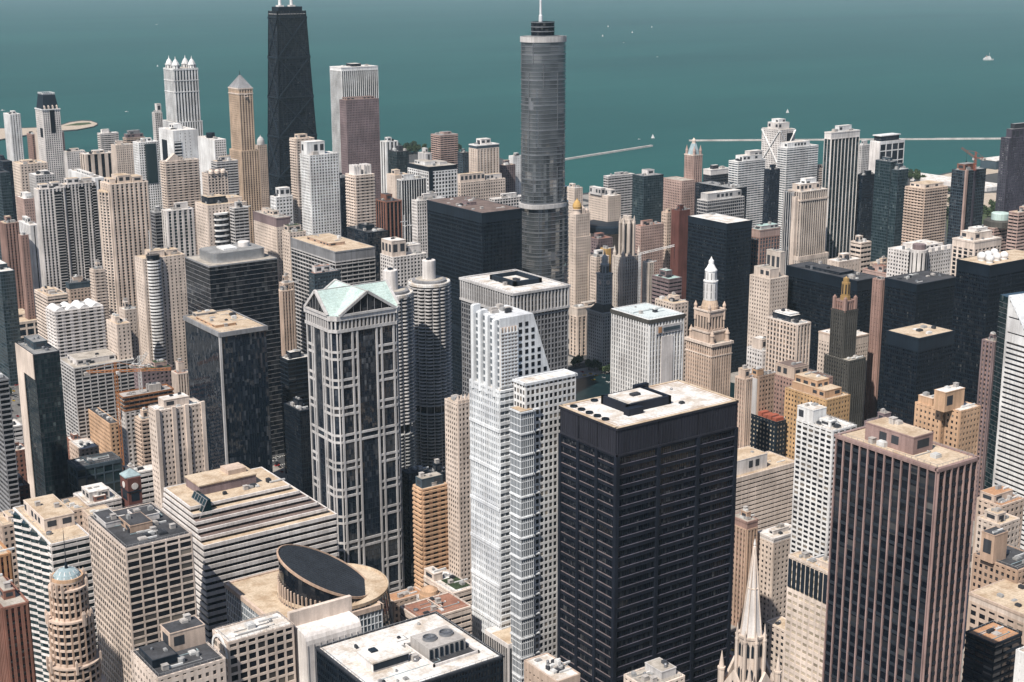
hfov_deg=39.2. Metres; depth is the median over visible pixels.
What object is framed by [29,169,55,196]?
apartment tower
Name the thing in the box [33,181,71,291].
apartment tower
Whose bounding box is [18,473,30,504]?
building
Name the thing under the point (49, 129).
mansard tower
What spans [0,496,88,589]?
building
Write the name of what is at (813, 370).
window
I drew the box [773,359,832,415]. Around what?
office tower
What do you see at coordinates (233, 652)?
window
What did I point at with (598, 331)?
shaded clock tower
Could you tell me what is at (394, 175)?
office tower
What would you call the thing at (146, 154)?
apartment tower
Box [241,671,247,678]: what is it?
window
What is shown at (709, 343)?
domed stone tower
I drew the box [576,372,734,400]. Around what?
river
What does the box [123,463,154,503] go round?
building
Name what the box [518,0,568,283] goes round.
steel tower
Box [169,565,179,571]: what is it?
window
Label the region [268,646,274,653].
window
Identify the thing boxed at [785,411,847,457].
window
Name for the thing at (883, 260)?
building
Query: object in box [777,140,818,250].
apartment tower
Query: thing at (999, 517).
building
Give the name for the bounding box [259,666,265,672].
window
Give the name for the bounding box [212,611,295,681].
office tower
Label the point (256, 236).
window
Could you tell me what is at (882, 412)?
building
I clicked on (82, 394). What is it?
office tower
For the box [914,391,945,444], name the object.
apartment tower
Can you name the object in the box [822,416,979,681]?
office tower
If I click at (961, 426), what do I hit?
apartment tower
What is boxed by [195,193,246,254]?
apartment tower
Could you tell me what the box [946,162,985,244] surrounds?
glass tower
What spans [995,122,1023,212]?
glass tower
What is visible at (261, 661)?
window
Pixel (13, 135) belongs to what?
apartment tower
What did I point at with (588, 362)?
tree
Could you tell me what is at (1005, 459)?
slant topped tower
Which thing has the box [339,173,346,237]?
glass tower
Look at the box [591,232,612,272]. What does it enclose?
building
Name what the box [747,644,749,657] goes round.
lancet window
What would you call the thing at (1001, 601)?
building
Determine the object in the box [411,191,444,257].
office tower
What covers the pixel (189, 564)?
window
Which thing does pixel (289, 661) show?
window
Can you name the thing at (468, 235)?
glass tower
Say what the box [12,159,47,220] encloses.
office tower
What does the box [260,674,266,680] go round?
window
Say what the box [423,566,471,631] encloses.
building
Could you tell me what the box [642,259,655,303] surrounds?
stone tower
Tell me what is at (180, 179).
apartment tower
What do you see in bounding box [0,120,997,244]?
ground
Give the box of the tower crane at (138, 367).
[129,352,147,391]
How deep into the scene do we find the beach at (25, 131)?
3843.28 m
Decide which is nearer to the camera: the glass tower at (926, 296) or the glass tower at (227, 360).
the glass tower at (227, 360)
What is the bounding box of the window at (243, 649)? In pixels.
[239,646,245,652]
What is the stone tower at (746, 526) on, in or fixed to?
on the ground at (992, 178)
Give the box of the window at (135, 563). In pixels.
[128,560,139,567]
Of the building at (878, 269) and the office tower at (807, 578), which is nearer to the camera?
the office tower at (807, 578)
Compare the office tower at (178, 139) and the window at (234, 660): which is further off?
the office tower at (178, 139)
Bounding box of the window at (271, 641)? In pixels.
[267,638,273,644]
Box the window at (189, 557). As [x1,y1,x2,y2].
[181,555,191,561]
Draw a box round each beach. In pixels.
[0,121,96,138]
[941,169,997,176]
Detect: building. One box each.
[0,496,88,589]
[12,419,23,444]
[14,439,27,481]
[18,308,37,341]
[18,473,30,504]
[34,285,68,342]
[65,274,91,303]
[67,430,80,458]
[69,437,98,458]
[73,482,122,509]
[81,468,142,532]
[88,407,120,456]
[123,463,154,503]
[130,613,226,681]
[134,359,172,388]
[162,462,338,644]
[270,186,293,222]
[279,273,298,348]
[280,349,309,473]
[389,586,420,622]
[400,591,471,633]
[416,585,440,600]
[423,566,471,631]
[457,171,504,200]
[489,192,520,207]
[524,653,579,681]
[590,249,608,300]
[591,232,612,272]
[600,245,613,271]
[624,657,684,681]
[652,268,681,304]
[655,292,687,380]
[661,209,670,268]
[735,446,793,538]
[750,410,785,456]
[766,616,785,681]
[827,252,860,271]
[850,235,871,272]
[862,262,886,276]
[864,408,890,425]
[870,256,886,265]
[962,484,1023,672]
[962,620,1021,681]
[967,579,1023,646]
[970,526,1023,590]
[974,507,1019,552]
[1013,646,1023,681]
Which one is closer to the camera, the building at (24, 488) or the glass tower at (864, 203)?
the building at (24, 488)
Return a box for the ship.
[983,54,993,59]
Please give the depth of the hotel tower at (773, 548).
917.09 m
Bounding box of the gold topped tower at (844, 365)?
[823,276,865,427]
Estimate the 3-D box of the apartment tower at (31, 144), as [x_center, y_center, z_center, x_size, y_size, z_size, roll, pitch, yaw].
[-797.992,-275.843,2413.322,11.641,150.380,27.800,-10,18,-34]
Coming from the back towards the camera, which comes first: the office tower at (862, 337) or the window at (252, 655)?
the office tower at (862, 337)
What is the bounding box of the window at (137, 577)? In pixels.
[129,574,140,581]
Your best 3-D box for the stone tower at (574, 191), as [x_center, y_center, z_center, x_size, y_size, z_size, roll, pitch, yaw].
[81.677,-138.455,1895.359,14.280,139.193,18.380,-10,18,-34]
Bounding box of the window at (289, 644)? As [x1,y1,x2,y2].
[286,641,292,647]
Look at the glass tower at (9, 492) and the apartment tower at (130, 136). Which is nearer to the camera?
the glass tower at (9, 492)
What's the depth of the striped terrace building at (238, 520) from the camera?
826.13 m
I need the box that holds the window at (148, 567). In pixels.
[142,564,152,571]
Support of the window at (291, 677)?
in the office tower at (259, 648)
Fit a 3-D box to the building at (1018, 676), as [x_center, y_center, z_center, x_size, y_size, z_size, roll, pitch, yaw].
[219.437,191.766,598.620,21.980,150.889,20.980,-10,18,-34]
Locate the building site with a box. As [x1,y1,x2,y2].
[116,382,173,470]
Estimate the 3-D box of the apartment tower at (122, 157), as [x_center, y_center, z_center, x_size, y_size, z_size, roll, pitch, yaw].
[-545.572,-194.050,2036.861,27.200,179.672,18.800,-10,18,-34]
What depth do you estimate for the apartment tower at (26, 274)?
1584.84 m
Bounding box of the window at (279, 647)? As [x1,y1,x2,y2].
[277,644,283,650]
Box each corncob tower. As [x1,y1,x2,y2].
[383,267,416,468]
[407,256,452,468]
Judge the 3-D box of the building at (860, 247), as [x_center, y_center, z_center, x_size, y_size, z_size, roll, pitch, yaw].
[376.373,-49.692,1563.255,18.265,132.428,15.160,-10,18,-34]
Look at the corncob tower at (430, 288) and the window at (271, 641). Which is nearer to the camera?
the window at (271, 641)
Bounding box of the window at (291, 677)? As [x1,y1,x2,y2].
[288,674,293,680]
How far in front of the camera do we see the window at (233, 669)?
629.18 m
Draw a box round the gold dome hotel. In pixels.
[569,199,593,328]
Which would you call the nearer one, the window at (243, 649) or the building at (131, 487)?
the window at (243, 649)
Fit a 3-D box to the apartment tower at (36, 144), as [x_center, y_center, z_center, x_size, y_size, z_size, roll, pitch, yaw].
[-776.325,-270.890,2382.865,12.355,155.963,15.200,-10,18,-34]
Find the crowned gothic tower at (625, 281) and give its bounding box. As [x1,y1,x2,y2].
[612,209,640,307]
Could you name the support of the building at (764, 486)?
on the ground at (992, 178)
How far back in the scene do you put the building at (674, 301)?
1368.12 m
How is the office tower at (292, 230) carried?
on the ground at (992, 178)
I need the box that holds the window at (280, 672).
[278,668,284,675]
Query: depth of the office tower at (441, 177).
1777.84 m
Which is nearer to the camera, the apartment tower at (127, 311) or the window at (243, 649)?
the window at (243, 649)
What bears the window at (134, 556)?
in the office tower at (143, 570)
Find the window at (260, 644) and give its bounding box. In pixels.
[258,641,264,647]
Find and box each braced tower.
[267,0,316,207]
[761,118,795,168]
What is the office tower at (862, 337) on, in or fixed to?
on the ground at (992, 178)
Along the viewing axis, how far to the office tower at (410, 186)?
1703.91 m
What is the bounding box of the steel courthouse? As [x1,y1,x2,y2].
[557,379,738,681]
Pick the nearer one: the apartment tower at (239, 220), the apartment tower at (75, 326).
the apartment tower at (75, 326)
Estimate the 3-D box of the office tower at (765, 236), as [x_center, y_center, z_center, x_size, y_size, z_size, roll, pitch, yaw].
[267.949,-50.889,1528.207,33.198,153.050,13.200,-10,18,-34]
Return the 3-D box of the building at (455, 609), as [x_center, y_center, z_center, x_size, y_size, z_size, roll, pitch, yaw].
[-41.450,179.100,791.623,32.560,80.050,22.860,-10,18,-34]
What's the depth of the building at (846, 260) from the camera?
1500.27 m
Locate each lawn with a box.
[65,122,90,125]
[947,207,991,229]
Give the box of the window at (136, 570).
[129,567,139,574]
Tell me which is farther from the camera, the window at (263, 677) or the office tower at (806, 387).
the office tower at (806, 387)
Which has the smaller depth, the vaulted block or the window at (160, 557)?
the vaulted block
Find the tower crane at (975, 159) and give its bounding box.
[961,147,985,169]
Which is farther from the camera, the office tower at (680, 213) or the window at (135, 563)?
the office tower at (680, 213)
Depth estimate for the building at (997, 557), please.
717.11 m
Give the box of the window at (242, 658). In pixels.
[240,654,246,661]
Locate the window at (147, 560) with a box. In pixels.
[141,557,152,564]
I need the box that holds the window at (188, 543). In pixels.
[180,541,190,547]
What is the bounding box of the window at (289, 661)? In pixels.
[287,658,292,664]
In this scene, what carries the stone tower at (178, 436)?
on the ground at (992, 178)
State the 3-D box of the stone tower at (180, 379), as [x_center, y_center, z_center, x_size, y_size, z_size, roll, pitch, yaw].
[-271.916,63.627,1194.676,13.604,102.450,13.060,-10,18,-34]
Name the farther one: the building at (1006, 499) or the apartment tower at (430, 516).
the apartment tower at (430, 516)
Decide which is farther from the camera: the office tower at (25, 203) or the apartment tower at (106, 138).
the apartment tower at (106, 138)
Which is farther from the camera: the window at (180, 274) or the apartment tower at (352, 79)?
the apartment tower at (352, 79)
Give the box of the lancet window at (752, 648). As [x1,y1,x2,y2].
[751,645,753,658]
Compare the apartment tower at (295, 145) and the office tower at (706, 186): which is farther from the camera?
the office tower at (706, 186)
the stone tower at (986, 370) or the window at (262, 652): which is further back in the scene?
the stone tower at (986, 370)
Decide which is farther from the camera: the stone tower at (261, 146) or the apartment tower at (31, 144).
the apartment tower at (31, 144)
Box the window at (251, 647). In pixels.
[249,643,255,650]
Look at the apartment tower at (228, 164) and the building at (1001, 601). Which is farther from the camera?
the apartment tower at (228, 164)
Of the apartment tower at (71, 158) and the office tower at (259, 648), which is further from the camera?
the apartment tower at (71, 158)
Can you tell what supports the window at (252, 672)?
in the office tower at (259, 648)
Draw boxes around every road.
[23,192,972,648]
[272,199,970,579]
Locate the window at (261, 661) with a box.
[259,657,265,664]
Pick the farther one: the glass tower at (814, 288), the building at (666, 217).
the building at (666, 217)
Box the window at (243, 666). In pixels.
[240,663,246,669]
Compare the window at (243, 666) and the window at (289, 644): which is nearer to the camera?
the window at (243, 666)
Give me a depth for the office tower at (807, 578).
646.08 m
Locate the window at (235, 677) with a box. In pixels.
[232,674,237,680]
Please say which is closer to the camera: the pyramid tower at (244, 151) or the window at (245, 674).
the window at (245, 674)
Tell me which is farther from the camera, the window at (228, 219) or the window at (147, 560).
the window at (228, 219)
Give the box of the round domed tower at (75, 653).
[45,533,106,681]
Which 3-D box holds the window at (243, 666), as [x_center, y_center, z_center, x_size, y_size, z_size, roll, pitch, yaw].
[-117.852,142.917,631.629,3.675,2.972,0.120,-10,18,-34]
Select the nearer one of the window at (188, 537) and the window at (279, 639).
the window at (279, 639)
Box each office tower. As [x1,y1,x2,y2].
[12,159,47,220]
[13,494,97,681]
[16,191,35,222]
[60,349,134,438]
[68,168,103,262]
[88,501,196,681]
[133,407,151,465]
[159,123,198,159]
[197,132,226,200]
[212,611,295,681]
[282,223,305,280]
[290,233,375,353]
[339,95,380,198]
[375,193,402,238]
[387,169,407,198]
[388,145,408,172]
[397,173,426,242]
[407,159,457,197]
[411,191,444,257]
[418,148,431,159]
[459,269,570,396]
[499,160,514,192]
[603,172,634,218]
[610,302,684,392]
[635,219,663,302]
[670,204,689,298]
[695,181,746,218]
[697,189,744,217]
[703,164,728,182]
[746,336,765,372]
[750,222,780,273]
[750,367,775,414]
[765,308,810,371]
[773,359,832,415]
[781,177,828,274]
[782,551,828,681]
[784,371,849,459]
[817,329,868,425]
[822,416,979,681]
[864,276,884,420]
[950,224,1001,275]
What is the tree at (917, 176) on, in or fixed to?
on the ground at (992, 178)
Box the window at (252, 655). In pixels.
[249,652,255,658]
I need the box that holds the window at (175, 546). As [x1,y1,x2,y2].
[167,544,178,550]
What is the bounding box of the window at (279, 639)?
[277,636,283,642]
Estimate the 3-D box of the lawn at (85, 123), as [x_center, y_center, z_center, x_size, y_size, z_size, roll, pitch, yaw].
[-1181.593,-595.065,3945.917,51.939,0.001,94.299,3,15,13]
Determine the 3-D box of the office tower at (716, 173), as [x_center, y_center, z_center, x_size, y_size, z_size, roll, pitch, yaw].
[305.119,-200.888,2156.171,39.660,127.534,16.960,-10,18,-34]
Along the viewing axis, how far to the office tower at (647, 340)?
1105.86 m
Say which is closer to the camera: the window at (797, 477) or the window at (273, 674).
the window at (273, 674)
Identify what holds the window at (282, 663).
in the office tower at (259, 648)
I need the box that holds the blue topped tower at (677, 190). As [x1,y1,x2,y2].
[663,138,702,214]
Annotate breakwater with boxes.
[565,145,652,159]
[689,138,1000,140]
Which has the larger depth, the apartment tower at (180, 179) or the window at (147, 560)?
the apartment tower at (180, 179)
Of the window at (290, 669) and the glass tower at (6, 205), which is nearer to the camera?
the window at (290, 669)
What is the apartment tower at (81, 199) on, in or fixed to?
on the ground at (992, 178)
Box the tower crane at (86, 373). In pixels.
[84,362,171,470]
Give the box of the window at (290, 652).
[287,649,292,655]
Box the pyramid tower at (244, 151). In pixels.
[228,70,261,243]
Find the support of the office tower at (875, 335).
on the ground at (992, 178)
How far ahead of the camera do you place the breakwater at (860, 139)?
3541.70 m
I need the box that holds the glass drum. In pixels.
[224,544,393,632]
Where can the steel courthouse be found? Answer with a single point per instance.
(647, 475)
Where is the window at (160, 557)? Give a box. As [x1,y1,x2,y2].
[154,554,165,560]
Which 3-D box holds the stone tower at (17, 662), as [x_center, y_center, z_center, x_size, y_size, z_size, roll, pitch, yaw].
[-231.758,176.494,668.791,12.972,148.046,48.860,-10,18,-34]
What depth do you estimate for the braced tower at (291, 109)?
2408.09 m
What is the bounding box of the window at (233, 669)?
[231,666,237,672]
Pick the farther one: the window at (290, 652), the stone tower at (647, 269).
the stone tower at (647, 269)
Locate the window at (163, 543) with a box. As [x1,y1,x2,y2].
[154,539,164,546]
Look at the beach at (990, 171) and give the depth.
2963.07 m
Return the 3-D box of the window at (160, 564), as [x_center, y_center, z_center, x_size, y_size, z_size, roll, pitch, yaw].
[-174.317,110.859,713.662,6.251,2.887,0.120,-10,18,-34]
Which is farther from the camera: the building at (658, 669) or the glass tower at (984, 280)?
the glass tower at (984, 280)
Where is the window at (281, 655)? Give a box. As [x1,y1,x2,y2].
[278,652,283,658]
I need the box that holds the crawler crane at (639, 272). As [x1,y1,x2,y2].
[637,244,674,303]
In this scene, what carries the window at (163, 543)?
in the office tower at (143, 570)
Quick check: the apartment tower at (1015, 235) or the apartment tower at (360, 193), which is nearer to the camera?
the apartment tower at (1015, 235)
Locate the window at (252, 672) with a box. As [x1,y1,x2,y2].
[250,669,256,675]
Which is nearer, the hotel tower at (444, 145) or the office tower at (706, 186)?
the office tower at (706, 186)
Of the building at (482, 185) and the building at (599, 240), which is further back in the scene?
the building at (482, 185)
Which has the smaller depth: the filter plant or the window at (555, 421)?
the window at (555, 421)
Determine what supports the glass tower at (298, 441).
on the ground at (992, 178)
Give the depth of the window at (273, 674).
641.12 m
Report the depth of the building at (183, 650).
594.84 m
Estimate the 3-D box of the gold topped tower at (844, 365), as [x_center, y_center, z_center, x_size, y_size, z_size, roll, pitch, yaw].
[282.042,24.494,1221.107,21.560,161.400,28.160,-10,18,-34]
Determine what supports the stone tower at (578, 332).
on the ground at (992, 178)
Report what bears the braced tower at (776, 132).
on the ground at (992, 178)
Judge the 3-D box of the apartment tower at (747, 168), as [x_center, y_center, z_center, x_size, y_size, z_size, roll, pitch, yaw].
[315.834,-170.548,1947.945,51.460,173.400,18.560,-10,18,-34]
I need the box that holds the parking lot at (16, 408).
[9,385,21,418]
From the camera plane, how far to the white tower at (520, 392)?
754.53 m
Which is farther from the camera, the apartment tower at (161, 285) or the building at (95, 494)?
the apartment tower at (161, 285)
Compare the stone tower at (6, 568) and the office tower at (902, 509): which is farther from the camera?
the stone tower at (6, 568)
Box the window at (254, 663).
[250,660,256,666]
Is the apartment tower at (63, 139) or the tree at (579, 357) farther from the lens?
the apartment tower at (63, 139)
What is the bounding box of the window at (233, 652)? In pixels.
[230,649,236,655]
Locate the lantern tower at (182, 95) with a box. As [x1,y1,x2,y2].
[163,55,202,190]
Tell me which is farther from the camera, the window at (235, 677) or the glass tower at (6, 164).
the glass tower at (6, 164)
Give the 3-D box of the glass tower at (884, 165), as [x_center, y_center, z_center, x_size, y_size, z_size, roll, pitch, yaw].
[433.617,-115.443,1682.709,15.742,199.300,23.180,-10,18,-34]
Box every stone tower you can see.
[0,541,14,583]
[0,572,36,681]
[148,392,208,508]
[171,358,189,396]
[255,135,269,207]
[279,280,295,355]
[567,183,582,283]
[569,300,595,355]
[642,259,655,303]
[684,256,733,396]
[731,505,758,628]
[734,365,752,447]
[746,248,788,359]
[973,331,996,520]
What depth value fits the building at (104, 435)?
1240.06 m
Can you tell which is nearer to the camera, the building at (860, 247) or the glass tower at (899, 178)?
the building at (860, 247)
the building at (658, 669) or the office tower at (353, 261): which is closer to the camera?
the building at (658, 669)
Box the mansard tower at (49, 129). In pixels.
[34,91,64,182]
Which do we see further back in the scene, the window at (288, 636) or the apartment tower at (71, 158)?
the apartment tower at (71, 158)
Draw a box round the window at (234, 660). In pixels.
[231,657,236,664]
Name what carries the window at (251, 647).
in the office tower at (259, 648)
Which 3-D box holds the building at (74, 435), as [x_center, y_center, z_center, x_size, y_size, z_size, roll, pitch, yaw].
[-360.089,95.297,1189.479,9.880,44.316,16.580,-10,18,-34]
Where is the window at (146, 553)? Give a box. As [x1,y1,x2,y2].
[141,550,151,556]
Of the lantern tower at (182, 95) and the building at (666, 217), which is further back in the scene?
the lantern tower at (182, 95)
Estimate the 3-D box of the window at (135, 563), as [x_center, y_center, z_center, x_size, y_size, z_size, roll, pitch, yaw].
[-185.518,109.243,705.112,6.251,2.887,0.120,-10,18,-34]
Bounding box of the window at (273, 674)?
[269,671,275,678]
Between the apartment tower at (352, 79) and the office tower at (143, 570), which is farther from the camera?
the apartment tower at (352, 79)
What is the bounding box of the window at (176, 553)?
[168,551,178,557]
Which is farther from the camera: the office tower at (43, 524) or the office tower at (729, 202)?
the office tower at (729, 202)
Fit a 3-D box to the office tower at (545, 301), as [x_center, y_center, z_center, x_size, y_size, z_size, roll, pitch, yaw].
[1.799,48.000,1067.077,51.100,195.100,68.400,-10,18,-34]
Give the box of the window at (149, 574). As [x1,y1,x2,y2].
[142,571,153,578]
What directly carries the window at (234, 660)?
in the office tower at (259, 648)
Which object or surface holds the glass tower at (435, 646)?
on the ground at (992, 178)
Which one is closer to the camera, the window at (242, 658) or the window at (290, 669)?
the window at (242, 658)
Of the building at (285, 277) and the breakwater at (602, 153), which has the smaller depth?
the building at (285, 277)
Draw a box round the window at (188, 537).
[180,533,190,540]
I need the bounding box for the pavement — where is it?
[16,194,974,681]
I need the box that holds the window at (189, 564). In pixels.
[182,562,192,568]
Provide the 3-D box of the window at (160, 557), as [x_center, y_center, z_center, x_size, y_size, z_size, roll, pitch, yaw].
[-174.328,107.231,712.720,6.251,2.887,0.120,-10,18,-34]
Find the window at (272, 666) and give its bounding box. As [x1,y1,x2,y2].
[269,663,275,669]
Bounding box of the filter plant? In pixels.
[908,173,996,191]
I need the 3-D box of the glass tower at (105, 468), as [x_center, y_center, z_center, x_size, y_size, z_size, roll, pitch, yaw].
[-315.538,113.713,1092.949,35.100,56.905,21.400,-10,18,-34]
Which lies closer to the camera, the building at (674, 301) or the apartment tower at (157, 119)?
the building at (674, 301)
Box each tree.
[413,144,417,151]
[576,355,583,365]
[586,359,591,366]
[590,360,598,368]
[913,173,920,180]
[984,209,990,216]
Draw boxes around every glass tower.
[0,154,16,220]
[0,166,13,259]
[0,260,20,385]
[0,372,20,511]
[15,334,69,499]
[67,451,122,497]
[150,206,163,248]
[183,309,272,472]
[185,240,283,455]
[284,396,312,497]
[308,263,340,295]
[315,611,503,681]
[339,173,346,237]
[347,222,387,280]
[402,465,428,588]
[427,196,521,394]
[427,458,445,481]
[632,168,663,224]
[686,212,752,372]
[762,164,779,223]
[786,261,877,410]
[854,170,874,240]
[870,156,897,261]
[876,270,955,416]
[882,323,954,425]
[886,163,907,257]
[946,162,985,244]
[950,248,1023,403]
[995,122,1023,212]
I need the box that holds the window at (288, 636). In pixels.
[286,633,291,639]
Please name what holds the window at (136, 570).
in the office tower at (143, 570)
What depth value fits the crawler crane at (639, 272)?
1522.26 m
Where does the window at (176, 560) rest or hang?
in the office tower at (143, 570)
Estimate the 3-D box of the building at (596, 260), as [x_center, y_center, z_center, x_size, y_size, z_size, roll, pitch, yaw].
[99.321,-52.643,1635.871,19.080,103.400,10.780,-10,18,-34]
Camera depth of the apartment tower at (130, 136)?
2250.90 m
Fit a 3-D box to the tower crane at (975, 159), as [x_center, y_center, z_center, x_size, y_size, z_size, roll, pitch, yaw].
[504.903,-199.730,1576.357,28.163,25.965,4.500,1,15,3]
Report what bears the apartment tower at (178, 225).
on the ground at (992, 178)
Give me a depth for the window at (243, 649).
629.56 m
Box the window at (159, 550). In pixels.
[154,547,165,553]
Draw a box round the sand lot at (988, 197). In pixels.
[947,193,995,206]
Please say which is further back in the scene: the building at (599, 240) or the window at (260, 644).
the building at (599, 240)
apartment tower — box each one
[0,215,24,309]
[3,110,23,160]
[18,232,35,319]
[19,215,41,313]
[27,131,36,159]
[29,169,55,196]
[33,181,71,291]
[34,131,38,159]
[45,298,106,357]
[60,177,102,293]
[62,131,65,177]
[63,148,84,177]
[80,149,112,176]
[89,259,108,348]
[97,129,118,150]
[97,173,152,364]
[106,313,132,359]
[111,140,134,174]
[119,298,139,364]
[123,130,144,143]
[133,137,162,245]
[134,233,187,369]
[152,103,162,184]
[159,153,200,254]
[161,201,195,255]
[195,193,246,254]
[202,168,228,194]
[211,155,239,195]
[229,199,250,243]
[289,133,314,229]
[300,140,340,235]
[330,63,379,172]
[345,163,375,226]
[380,137,397,192]
[412,471,448,588]
[445,393,471,583]
[458,149,468,173]
[469,138,498,173]
[509,152,520,194]
[728,149,765,227]
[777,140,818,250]
[790,402,856,558]
[817,164,822,186]
[822,124,859,258]
[858,140,869,173]
[868,133,904,172]
[901,180,947,244]
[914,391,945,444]
[933,382,980,455]
[1006,205,1023,249]
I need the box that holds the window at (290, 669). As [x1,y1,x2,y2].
[287,666,293,672]
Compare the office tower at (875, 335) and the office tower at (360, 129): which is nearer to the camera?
the office tower at (875, 335)
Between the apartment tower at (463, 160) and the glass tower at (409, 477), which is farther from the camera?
the apartment tower at (463, 160)
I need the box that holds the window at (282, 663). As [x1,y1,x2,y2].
[278,660,284,667]
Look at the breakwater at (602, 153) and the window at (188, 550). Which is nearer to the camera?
the window at (188, 550)
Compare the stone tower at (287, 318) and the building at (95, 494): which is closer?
the building at (95, 494)
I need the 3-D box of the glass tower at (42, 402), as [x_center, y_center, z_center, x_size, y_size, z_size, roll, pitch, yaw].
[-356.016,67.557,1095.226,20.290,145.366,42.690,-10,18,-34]
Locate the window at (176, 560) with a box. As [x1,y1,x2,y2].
[168,558,179,564]
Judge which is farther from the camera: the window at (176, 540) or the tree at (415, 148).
the tree at (415, 148)
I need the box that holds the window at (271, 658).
[268,655,274,661]
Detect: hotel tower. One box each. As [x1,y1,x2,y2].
[253,207,290,288]
[380,214,426,287]
[431,131,457,173]
[589,186,620,253]
[757,523,790,625]
[886,239,951,276]
[983,211,1008,250]
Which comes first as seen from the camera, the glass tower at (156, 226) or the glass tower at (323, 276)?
the glass tower at (323, 276)
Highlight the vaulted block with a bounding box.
[287,595,361,681]
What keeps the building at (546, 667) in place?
on the ground at (992, 178)
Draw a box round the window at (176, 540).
[167,536,177,543]
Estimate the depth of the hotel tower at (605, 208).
1951.23 m
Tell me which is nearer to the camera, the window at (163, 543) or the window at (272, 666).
the window at (272, 666)
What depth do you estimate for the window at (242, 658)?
630.64 m
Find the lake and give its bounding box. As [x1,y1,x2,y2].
[0,0,1023,192]
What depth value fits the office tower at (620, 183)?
2123.69 m
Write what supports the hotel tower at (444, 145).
on the ground at (992, 178)
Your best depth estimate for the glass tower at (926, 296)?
1241.13 m
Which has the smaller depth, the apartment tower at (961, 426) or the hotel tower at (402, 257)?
the apartment tower at (961, 426)
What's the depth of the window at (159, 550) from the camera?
711.82 m
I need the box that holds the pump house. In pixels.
[980,156,998,169]
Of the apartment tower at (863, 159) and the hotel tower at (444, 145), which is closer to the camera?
the apartment tower at (863, 159)
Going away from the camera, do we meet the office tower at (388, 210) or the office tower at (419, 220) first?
the office tower at (419, 220)
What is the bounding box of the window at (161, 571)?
[155,568,166,574]
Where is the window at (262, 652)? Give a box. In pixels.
[259,649,265,655]
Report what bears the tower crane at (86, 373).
on the ground at (992, 178)
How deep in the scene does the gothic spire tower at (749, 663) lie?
694.20 m
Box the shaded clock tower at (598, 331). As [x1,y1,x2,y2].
[586,251,613,365]
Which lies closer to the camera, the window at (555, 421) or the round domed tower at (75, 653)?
the round domed tower at (75, 653)
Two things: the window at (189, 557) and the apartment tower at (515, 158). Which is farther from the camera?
the apartment tower at (515, 158)
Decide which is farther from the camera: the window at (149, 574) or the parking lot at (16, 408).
the parking lot at (16, 408)
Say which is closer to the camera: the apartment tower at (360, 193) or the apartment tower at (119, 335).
the apartment tower at (119, 335)
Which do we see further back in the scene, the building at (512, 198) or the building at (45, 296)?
the building at (512, 198)
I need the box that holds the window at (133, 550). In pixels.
[127,546,138,553]
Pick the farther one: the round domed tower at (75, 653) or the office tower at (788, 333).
the office tower at (788, 333)
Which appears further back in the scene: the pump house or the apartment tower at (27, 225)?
the pump house
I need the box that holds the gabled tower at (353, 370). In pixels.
[303,279,404,592]
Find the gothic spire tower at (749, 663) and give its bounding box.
[717,534,781,681]
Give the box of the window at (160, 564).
[155,561,166,567]
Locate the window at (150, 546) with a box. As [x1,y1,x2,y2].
[140,542,151,549]
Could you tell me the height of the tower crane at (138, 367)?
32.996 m
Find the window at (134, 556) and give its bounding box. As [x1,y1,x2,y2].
[128,553,138,560]
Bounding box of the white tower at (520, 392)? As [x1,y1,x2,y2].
[469,303,577,681]
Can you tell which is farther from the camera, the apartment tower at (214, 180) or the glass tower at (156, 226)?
the apartment tower at (214, 180)
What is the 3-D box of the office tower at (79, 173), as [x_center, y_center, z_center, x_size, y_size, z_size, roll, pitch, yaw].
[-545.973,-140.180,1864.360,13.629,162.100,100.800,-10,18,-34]
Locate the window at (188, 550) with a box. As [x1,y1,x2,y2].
[181,548,191,554]
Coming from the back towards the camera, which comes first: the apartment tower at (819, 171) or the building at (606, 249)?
the apartment tower at (819, 171)
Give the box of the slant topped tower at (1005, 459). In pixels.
[984,291,1023,549]
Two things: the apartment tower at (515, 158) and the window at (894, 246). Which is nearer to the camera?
the window at (894, 246)
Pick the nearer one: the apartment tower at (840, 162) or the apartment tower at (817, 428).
the apartment tower at (817, 428)
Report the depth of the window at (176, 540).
714.61 m
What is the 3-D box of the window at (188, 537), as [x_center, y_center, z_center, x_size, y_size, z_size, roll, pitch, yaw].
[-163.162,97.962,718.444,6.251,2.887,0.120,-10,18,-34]

